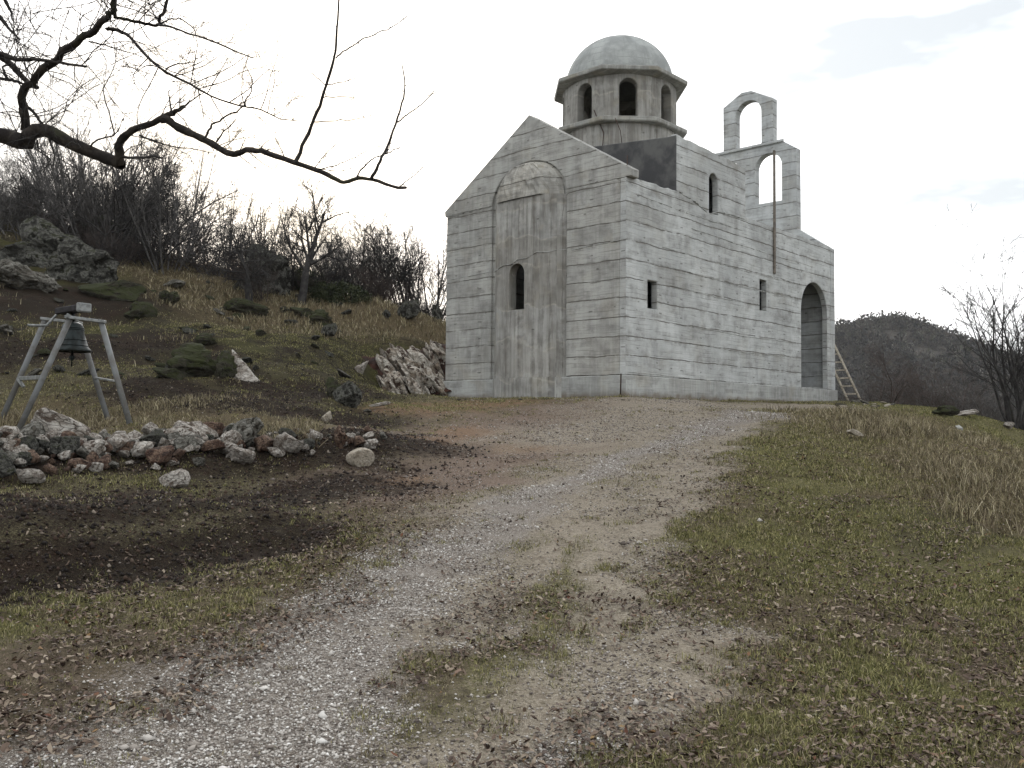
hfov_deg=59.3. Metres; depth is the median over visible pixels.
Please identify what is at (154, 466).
rubble stone
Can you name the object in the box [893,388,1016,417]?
bare shrub
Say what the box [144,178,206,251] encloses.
bare tree
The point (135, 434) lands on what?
rubble stone
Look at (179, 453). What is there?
rubble stone
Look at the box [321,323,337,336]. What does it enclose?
rock
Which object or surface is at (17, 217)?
bare shrub
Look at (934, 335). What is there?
wood
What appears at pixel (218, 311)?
slope stone
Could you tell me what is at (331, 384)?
rock
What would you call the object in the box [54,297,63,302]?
slope stone
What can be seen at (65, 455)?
rubble stone
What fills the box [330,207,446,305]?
bare shrub
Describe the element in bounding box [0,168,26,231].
bare shrub
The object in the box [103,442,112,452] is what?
rubble stone
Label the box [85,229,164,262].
thorn scrub
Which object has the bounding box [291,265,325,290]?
ivy clump
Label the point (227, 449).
rubble stone
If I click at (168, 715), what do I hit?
fallen leaves
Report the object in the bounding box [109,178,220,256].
bare shrub
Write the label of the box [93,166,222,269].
bare shrub
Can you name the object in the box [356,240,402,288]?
bare shrub
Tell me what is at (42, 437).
rubble stone
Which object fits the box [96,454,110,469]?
rubble stone
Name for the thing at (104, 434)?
rubble stone
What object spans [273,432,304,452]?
rock
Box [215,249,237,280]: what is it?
thorn scrub
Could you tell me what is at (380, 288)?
thorn scrub
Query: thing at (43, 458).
rubble stone
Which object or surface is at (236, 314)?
slope stone
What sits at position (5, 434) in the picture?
rubble stone
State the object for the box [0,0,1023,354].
sky
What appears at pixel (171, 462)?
rubble stone
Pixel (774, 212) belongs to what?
timber post
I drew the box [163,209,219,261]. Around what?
bare tree
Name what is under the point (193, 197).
bare shrub
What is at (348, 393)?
rock
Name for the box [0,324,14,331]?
slope stone
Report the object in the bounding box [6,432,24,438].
rubble stone
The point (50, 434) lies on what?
rubble stone
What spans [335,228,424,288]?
bare shrub
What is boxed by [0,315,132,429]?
bell stand
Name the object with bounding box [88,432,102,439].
rubble stone
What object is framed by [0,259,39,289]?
rock
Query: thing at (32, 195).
bare shrub
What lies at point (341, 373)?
slope stone
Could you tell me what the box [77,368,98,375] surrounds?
slope stone
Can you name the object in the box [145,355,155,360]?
slope stone
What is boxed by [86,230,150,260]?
thorn scrub
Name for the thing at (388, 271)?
bare shrub
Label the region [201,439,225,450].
rubble stone
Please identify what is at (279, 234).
bare shrub
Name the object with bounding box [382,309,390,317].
rock
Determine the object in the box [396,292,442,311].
thorn scrub
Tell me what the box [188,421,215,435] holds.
rubble stone
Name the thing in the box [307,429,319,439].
rubble stone
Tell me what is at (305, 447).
rubble stone
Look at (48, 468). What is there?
rubble stone
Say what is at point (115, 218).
bare shrub
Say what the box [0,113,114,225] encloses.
bare shrub
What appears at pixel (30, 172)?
bare shrub
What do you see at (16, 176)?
bush
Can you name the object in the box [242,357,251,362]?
slope stone
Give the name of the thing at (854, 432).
rock
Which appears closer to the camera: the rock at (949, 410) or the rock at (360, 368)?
the rock at (949, 410)
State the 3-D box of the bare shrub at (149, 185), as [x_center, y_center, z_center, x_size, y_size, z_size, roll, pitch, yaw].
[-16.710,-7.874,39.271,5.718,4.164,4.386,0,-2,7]
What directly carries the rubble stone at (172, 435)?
on the ground at (36, 304)
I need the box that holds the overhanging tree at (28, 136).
[0,0,435,222]
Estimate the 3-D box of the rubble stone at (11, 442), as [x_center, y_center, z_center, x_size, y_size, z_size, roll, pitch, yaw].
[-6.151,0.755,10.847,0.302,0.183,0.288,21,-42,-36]
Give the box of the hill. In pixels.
[835,321,1021,407]
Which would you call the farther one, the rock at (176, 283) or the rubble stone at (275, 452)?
the rock at (176, 283)
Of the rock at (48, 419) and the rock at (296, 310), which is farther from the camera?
the rock at (296, 310)
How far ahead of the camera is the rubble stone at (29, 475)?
10.16 m
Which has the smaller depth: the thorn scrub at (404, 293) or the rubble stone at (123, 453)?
the rubble stone at (123, 453)
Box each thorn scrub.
[2,205,104,240]
[7,191,79,231]
[22,198,102,232]
[44,204,116,244]
[70,216,126,244]
[77,226,143,267]
[81,234,133,262]
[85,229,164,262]
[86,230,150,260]
[103,234,156,262]
[148,225,221,265]
[153,237,213,273]
[190,244,231,276]
[206,241,258,278]
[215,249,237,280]
[220,250,281,301]
[289,258,357,291]
[291,263,341,289]
[297,260,341,283]
[313,254,364,283]
[315,270,376,292]
[343,261,400,299]
[349,281,398,299]
[350,278,397,300]
[364,282,423,305]
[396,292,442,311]
[398,291,445,319]
[399,291,445,320]
[399,293,445,317]
[424,298,445,317]
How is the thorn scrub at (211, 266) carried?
on the ground at (36, 304)
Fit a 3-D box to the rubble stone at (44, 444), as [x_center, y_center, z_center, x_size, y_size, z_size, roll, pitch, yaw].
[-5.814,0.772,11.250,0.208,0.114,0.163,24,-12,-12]
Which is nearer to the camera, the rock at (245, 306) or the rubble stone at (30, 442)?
the rubble stone at (30, 442)
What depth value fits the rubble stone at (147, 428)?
13.38 m
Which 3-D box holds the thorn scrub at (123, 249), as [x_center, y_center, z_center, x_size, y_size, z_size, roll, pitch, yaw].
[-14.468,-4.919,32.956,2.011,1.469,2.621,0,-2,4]
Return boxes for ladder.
[835,345,861,399]
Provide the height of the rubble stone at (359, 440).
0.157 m
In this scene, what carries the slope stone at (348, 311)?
on the ground at (36, 304)
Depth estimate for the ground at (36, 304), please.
8.41 m
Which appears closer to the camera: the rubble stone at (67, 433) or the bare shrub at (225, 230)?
the rubble stone at (67, 433)
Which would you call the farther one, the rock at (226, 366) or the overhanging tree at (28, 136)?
the rock at (226, 366)
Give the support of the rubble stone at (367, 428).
on the ground at (36, 304)
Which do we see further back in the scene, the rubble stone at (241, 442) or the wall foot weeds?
the wall foot weeds
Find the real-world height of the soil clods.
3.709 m
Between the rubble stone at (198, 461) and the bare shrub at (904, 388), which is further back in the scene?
the bare shrub at (904, 388)
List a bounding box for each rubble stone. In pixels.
[0,426,19,432]
[0,430,11,437]
[0,438,16,445]
[0,449,15,477]
[1,443,17,452]
[5,450,26,466]
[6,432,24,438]
[13,438,20,446]
[14,458,26,464]
[16,444,29,452]
[17,468,45,482]
[18,452,37,464]
[19,436,38,451]
[20,421,44,436]
[27,449,40,462]
[36,434,49,441]
[37,447,43,453]
[39,439,50,449]
[39,455,48,462]
[43,463,57,474]
[45,429,58,439]
[47,458,55,463]
[48,436,79,454]
[57,450,70,459]
[60,430,76,435]
[67,452,76,460]
[67,458,91,469]
[72,464,85,473]
[76,447,88,459]
[80,439,108,454]
[84,435,94,440]
[86,452,98,462]
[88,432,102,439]
[89,462,103,471]
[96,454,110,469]
[99,432,110,439]
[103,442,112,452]
[106,433,130,451]
[108,461,118,467]
[113,430,125,433]
[115,446,130,452]
[117,450,129,457]
[125,460,133,464]
[127,430,142,437]
[128,441,135,453]
[131,441,155,457]
[139,429,165,447]
[141,422,157,433]
[145,445,173,464]
[150,463,160,469]
[157,437,169,446]
[165,425,201,435]
[165,432,180,439]
[167,460,178,465]
[168,438,175,445]
[172,420,189,427]
[173,435,198,449]
[173,448,185,460]
[183,445,193,452]
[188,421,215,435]
[192,445,200,451]
[192,457,204,466]
[195,437,204,444]
[200,431,207,440]
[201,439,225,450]
[206,434,213,439]
[219,442,237,454]
[220,430,245,442]
[221,430,241,443]
[226,425,232,430]
[230,446,255,463]
[236,440,245,447]
[255,435,273,451]
[267,447,284,456]
[278,427,296,437]
[301,444,308,450]
[304,438,314,447]
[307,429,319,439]
[316,433,322,439]
[347,437,353,444]
[354,435,365,445]
[361,440,369,447]
[363,425,370,432]
[363,431,373,439]
[367,438,377,448]
[380,432,386,439]
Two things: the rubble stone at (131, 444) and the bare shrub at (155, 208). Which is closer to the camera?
the rubble stone at (131, 444)
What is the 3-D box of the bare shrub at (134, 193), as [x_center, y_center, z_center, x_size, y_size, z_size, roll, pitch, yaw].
[-14.220,-6.737,33.592,5.736,4.732,4.349,0,-2,9]
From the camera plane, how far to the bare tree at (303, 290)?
33.38 m
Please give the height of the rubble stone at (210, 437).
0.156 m
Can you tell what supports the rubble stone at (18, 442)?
on the ground at (36, 304)
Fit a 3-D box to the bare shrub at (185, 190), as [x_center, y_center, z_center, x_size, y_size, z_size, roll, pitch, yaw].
[-16.724,-8.246,38.460,8.657,5.797,7.939,0,-2,11]
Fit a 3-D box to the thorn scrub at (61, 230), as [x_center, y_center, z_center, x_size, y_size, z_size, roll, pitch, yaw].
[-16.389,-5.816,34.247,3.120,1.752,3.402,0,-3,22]
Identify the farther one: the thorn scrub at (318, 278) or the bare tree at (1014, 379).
the thorn scrub at (318, 278)
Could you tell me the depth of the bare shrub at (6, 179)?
39.50 m
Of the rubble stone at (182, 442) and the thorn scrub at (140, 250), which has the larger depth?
the thorn scrub at (140, 250)
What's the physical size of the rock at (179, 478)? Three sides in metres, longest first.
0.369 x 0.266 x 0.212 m
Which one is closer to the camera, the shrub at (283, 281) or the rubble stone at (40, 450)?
the rubble stone at (40, 450)
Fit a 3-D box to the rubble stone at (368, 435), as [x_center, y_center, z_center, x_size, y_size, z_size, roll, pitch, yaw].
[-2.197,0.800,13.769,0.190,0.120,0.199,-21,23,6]
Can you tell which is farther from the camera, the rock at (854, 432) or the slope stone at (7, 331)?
the slope stone at (7, 331)
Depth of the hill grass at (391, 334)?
31.90 m
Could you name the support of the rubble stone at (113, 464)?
on the ground at (36, 304)
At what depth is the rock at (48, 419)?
12.42 m
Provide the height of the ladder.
2.338 m
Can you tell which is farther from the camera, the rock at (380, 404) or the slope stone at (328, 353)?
the slope stone at (328, 353)
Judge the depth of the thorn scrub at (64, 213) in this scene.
34.76 m
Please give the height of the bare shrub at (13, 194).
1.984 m
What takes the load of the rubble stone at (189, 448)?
on the ground at (36, 304)
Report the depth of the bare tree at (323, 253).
40.39 m
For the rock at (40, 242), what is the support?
on the ground at (36, 304)
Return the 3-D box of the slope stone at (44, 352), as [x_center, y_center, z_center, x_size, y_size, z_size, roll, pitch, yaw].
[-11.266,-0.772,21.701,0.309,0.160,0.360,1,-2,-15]
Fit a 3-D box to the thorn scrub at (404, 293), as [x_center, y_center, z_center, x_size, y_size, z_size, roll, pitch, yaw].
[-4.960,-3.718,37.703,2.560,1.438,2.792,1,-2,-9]
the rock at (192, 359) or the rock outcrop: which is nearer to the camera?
the rock at (192, 359)
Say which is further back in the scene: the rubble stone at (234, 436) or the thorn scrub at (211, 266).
the thorn scrub at (211, 266)
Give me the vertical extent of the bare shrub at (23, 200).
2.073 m
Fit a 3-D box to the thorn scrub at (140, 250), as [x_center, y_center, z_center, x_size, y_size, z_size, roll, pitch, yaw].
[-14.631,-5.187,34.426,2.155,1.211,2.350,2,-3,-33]
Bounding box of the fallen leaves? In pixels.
[0,397,1023,767]
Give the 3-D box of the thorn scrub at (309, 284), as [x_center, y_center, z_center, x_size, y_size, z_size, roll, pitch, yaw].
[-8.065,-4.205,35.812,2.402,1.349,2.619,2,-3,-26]
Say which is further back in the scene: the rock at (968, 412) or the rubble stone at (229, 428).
the rock at (968, 412)
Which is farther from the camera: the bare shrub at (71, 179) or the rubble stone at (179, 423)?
the bare shrub at (71, 179)
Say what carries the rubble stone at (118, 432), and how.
on the ground at (36, 304)
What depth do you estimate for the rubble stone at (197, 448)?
12.20 m
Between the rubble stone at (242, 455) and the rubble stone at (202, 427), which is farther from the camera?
the rubble stone at (202, 427)
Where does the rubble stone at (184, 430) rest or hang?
on the ground at (36, 304)
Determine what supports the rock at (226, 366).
on the ground at (36, 304)
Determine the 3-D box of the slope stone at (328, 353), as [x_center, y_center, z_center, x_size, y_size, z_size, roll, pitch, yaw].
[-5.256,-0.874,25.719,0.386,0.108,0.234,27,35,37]
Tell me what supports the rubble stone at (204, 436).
on the ground at (36, 304)
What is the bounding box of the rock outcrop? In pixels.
[376,340,447,395]
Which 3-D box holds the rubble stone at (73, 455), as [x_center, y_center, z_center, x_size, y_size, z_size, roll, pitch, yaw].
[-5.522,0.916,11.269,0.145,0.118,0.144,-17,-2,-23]
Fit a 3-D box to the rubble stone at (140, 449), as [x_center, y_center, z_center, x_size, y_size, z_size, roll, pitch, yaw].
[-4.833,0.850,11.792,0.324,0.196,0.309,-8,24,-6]
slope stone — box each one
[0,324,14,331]
[2,329,13,334]
[6,308,17,311]
[26,368,41,375]
[37,349,50,354]
[53,365,65,372]
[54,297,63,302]
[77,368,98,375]
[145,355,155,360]
[154,363,166,367]
[182,327,195,333]
[213,308,224,314]
[232,313,246,318]
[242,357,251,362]
[255,329,266,335]
[284,319,297,323]
[310,343,318,348]
[312,335,319,339]
[325,351,333,356]
[337,369,350,378]
[341,309,351,314]
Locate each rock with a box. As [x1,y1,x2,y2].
[0,216,81,268]
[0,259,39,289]
[30,407,90,438]
[32,271,62,292]
[44,237,119,283]
[78,279,146,301]
[124,301,157,318]
[152,367,185,379]
[158,468,190,487]
[159,290,179,303]
[163,279,185,287]
[166,342,216,377]
[195,333,217,344]
[204,422,223,436]
[214,350,237,377]
[223,298,269,317]
[231,417,263,442]
[232,349,259,381]
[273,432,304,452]
[290,307,313,316]
[309,309,332,324]
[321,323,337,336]
[321,411,331,421]
[325,377,340,395]
[332,381,361,407]
[334,425,348,448]
[346,448,374,466]
[355,360,368,373]
[368,402,390,406]
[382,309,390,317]
[397,299,419,318]
[431,304,442,319]
[846,429,863,435]
[931,405,959,415]
[955,409,978,415]
[1003,422,1014,428]
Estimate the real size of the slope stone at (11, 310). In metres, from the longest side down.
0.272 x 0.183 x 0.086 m
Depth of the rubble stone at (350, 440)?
13.61 m
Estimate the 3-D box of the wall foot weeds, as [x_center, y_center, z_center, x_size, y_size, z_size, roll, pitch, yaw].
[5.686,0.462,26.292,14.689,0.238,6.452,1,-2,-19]
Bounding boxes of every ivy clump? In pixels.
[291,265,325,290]
[307,276,372,303]
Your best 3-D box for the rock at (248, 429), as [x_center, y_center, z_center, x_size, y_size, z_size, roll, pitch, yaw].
[-3.824,0.669,12.972,0.475,0.382,0.319,2,-3,-28]
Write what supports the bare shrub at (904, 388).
on the ground at (36, 304)
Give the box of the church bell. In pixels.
[27,302,91,366]
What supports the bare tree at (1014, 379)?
on the ground at (36, 304)
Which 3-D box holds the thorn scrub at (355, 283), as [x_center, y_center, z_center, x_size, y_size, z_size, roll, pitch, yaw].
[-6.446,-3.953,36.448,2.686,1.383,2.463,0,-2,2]
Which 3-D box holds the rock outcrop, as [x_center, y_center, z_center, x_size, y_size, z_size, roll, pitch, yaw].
[-3.007,-0.388,27.183,2.248,2.129,2.888,0,-2,0]
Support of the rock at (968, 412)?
on the ground at (36, 304)
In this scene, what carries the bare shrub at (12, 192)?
on the ground at (36, 304)
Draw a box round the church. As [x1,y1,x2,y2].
[443,35,837,401]
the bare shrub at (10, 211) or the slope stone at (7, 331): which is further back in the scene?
the bare shrub at (10, 211)
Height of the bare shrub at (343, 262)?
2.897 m
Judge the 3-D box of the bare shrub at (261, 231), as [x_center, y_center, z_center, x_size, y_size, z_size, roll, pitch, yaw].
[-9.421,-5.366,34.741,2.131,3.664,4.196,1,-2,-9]
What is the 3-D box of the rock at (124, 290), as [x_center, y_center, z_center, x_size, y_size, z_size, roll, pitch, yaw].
[-12.593,-2.878,28.285,2.534,0.791,0.546,0,-2,12]
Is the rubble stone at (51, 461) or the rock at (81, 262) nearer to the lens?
the rubble stone at (51, 461)
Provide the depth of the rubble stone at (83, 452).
11.24 m
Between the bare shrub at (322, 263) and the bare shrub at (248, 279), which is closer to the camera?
the bare shrub at (248, 279)
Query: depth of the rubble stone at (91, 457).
11.21 m
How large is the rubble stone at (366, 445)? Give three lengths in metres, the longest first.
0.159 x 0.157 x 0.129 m
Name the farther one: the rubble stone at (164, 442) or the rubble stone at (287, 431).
the rubble stone at (287, 431)
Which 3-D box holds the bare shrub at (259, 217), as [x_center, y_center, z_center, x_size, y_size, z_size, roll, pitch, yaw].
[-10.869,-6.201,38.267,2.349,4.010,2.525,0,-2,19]
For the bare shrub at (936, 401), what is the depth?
33.60 m
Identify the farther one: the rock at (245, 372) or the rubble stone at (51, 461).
the rock at (245, 372)
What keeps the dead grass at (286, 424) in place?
on the ground at (36, 304)
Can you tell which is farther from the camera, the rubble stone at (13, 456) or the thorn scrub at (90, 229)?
the thorn scrub at (90, 229)
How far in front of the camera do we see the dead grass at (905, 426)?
13.23 m
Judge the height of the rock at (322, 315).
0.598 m
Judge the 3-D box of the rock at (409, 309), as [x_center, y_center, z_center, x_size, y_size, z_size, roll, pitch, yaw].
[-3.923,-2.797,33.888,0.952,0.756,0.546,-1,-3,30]
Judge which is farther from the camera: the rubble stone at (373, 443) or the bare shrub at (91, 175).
the bare shrub at (91, 175)
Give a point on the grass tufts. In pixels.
(766, 722)
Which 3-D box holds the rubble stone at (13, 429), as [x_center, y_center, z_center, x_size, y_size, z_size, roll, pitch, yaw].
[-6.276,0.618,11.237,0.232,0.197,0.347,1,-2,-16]
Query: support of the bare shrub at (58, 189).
on the ground at (36, 304)
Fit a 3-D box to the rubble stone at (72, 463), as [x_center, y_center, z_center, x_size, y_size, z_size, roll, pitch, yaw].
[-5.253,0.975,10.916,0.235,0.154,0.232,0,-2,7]
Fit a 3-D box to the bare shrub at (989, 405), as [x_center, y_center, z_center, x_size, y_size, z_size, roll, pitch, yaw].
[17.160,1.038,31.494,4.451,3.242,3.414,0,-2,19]
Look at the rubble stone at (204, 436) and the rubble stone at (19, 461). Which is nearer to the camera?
the rubble stone at (19, 461)
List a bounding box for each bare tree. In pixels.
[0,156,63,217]
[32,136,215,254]
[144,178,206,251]
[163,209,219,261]
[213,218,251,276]
[252,172,358,304]
[270,204,329,290]
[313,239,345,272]
[911,203,1023,429]
[994,325,1023,394]
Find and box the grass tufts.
[0,374,1023,767]
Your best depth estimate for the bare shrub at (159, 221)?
33.99 m
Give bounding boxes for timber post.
[773,150,776,273]
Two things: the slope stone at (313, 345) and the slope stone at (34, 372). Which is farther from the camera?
the slope stone at (313, 345)
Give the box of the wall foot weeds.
[479,393,813,401]
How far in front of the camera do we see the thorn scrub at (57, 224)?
33.41 m
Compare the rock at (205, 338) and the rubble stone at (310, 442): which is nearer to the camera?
the rubble stone at (310, 442)
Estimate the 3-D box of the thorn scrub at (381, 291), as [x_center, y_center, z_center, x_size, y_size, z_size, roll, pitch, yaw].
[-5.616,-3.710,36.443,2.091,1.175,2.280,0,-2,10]
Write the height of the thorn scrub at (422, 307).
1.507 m
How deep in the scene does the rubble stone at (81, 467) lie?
10.86 m
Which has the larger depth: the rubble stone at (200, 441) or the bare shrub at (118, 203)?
the bare shrub at (118, 203)
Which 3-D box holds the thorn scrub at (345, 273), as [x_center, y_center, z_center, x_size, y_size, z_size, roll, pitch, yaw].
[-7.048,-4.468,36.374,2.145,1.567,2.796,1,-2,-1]
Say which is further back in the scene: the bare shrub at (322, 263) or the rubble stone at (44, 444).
the bare shrub at (322, 263)
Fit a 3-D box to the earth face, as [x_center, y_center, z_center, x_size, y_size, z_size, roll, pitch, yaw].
[-3.345,-0.504,27.881,3.295,1.787,2.813,1,-2,-13]
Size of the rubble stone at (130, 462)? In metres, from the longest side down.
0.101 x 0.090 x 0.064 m
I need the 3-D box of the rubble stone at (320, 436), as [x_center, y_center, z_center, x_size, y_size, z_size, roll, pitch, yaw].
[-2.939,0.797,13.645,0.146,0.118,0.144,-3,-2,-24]
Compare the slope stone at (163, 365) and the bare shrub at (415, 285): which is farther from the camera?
the bare shrub at (415, 285)
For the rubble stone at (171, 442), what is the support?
on the ground at (36, 304)
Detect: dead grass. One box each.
[0,391,332,493]
[745,402,1023,548]
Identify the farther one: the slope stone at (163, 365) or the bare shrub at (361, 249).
the bare shrub at (361, 249)
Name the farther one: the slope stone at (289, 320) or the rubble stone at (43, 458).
the slope stone at (289, 320)
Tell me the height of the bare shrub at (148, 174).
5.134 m
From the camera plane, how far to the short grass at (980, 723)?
8.47 m
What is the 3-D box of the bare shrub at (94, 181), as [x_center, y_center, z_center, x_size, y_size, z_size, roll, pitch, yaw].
[-16.816,-8.194,37.798,6.920,4.758,5.674,2,-3,-36]
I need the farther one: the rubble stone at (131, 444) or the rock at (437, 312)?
the rock at (437, 312)
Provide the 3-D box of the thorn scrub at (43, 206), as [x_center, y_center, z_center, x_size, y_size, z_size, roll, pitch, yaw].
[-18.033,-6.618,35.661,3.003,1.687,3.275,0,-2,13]
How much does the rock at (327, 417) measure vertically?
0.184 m
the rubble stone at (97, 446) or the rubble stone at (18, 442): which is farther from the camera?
the rubble stone at (97, 446)
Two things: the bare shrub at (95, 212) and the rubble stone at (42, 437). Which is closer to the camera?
the rubble stone at (42, 437)
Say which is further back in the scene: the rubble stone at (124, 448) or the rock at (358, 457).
the rock at (358, 457)
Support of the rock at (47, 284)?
on the ground at (36, 304)
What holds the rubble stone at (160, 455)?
on the ground at (36, 304)
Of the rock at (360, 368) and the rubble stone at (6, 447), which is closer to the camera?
the rubble stone at (6, 447)
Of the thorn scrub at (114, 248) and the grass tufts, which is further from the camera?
the thorn scrub at (114, 248)
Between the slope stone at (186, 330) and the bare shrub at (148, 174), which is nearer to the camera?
the slope stone at (186, 330)
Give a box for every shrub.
[0,105,166,241]
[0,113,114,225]
[0,124,189,225]
[0,161,9,194]
[0,163,35,213]
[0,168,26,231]
[0,169,23,221]
[0,170,94,240]
[0,185,37,226]
[1,175,34,215]
[2,104,192,257]
[6,151,112,228]
[7,146,62,212]
[15,170,55,217]
[19,133,194,237]
[30,110,250,253]
[58,145,190,261]
[69,159,183,239]
[74,180,155,256]
[86,129,222,273]
[87,173,164,232]
[93,135,175,234]
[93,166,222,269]
[100,174,242,264]
[103,177,185,253]
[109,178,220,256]
[142,195,291,280]
[153,178,266,266]
[155,134,227,263]
[196,203,293,301]
[205,182,259,278]
[220,190,287,249]
[234,243,291,295]
[236,188,291,254]
[248,214,311,259]
[268,228,355,280]
[293,210,400,289]
[295,246,355,280]
[314,227,383,282]
[315,234,365,283]
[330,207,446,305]
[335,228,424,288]
[348,232,436,302]
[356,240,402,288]
[368,222,446,317]
[402,272,426,299]
[414,263,444,308]
[836,367,927,404]
[838,379,918,404]
[840,325,929,404]
[870,356,940,405]
[879,358,993,415]
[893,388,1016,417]
[931,371,1023,421]
[946,385,1005,420]
[968,394,1004,421]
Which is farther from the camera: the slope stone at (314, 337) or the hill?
the hill
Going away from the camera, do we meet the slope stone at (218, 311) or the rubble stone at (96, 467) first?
the rubble stone at (96, 467)
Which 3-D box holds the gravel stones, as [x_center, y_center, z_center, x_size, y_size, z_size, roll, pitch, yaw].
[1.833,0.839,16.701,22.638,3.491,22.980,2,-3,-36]
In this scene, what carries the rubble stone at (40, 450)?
on the ground at (36, 304)
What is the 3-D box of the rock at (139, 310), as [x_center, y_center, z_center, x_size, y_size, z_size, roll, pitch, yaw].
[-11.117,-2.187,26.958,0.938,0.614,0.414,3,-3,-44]
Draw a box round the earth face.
[361,343,451,394]
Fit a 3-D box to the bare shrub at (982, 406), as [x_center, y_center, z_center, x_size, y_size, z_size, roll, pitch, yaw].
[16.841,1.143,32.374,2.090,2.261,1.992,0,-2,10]
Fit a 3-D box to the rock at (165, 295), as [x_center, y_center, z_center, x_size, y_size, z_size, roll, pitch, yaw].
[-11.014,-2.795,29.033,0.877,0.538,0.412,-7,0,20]
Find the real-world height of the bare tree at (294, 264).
3.292 m
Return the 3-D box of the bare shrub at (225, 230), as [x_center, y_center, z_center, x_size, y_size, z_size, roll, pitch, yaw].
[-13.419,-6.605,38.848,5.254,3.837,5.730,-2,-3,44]
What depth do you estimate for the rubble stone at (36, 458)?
10.80 m
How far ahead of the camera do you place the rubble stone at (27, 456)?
10.73 m
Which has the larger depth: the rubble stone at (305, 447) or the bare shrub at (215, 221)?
the bare shrub at (215, 221)
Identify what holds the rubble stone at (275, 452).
on the ground at (36, 304)
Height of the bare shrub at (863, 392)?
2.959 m
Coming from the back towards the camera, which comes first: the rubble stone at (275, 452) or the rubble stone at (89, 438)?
the rubble stone at (275, 452)
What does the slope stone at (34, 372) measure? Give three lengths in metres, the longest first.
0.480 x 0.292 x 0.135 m
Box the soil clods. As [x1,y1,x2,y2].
[0,336,507,624]
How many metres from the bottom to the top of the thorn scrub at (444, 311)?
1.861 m
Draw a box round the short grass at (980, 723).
[0,295,1023,767]
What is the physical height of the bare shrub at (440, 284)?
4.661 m
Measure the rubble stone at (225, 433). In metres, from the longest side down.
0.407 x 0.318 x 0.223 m
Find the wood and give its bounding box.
[835,308,1023,420]
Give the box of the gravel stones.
[0,359,1023,767]
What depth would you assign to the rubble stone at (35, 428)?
11.67 m
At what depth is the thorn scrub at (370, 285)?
35.85 m
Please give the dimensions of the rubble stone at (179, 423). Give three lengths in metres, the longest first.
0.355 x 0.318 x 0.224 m
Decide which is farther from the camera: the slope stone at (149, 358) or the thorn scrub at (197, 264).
the thorn scrub at (197, 264)
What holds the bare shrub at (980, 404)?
on the ground at (36, 304)
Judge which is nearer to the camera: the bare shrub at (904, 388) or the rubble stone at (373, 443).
the rubble stone at (373, 443)
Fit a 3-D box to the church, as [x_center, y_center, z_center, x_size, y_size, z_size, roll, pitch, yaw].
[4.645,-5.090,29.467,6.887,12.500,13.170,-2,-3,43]
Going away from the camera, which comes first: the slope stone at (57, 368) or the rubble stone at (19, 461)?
the rubble stone at (19, 461)
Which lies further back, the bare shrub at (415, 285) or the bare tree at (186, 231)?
the bare shrub at (415, 285)
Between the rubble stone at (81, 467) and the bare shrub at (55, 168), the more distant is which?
the bare shrub at (55, 168)
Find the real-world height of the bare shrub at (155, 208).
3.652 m
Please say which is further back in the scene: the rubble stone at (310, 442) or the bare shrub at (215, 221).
the bare shrub at (215, 221)
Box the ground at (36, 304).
[0,214,1023,767]
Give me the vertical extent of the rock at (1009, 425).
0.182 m
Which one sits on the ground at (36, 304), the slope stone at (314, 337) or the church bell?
the slope stone at (314, 337)
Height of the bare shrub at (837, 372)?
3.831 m
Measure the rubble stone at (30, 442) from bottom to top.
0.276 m
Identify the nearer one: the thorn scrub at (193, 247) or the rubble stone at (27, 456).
the rubble stone at (27, 456)
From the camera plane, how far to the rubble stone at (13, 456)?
10.62 m
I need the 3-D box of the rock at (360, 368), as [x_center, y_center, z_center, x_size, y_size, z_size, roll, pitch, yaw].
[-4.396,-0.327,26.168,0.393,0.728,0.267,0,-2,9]
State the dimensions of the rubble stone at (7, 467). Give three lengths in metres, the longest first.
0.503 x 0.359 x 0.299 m
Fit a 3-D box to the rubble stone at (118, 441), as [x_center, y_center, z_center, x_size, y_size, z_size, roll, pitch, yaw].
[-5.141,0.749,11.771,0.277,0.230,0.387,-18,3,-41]
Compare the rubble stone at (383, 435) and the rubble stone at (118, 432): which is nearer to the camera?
the rubble stone at (118, 432)
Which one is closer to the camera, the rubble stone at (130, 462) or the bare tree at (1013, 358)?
the rubble stone at (130, 462)
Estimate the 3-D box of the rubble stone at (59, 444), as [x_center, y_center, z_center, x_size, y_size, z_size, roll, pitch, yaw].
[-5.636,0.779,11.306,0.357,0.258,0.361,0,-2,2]
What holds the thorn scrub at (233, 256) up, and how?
on the ground at (36, 304)
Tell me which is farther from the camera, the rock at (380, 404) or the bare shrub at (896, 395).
the bare shrub at (896, 395)
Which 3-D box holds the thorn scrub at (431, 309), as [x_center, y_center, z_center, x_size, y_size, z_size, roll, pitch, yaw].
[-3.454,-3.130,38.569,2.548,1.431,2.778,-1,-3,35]
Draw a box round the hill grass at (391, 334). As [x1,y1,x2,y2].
[0,215,445,398]
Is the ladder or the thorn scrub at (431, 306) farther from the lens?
the thorn scrub at (431, 306)
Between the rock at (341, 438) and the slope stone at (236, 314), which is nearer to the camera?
the rock at (341, 438)
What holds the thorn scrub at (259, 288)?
on the ground at (36, 304)
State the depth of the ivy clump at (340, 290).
33.66 m
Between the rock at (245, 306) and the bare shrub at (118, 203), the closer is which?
the rock at (245, 306)
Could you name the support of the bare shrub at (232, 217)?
on the ground at (36, 304)
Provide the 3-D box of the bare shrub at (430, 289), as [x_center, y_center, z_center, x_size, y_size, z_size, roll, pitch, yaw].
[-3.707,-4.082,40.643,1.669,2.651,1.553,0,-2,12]
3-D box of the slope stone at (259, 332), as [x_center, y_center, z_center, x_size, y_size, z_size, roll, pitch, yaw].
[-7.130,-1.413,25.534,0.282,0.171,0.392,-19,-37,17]
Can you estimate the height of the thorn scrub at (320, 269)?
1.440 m

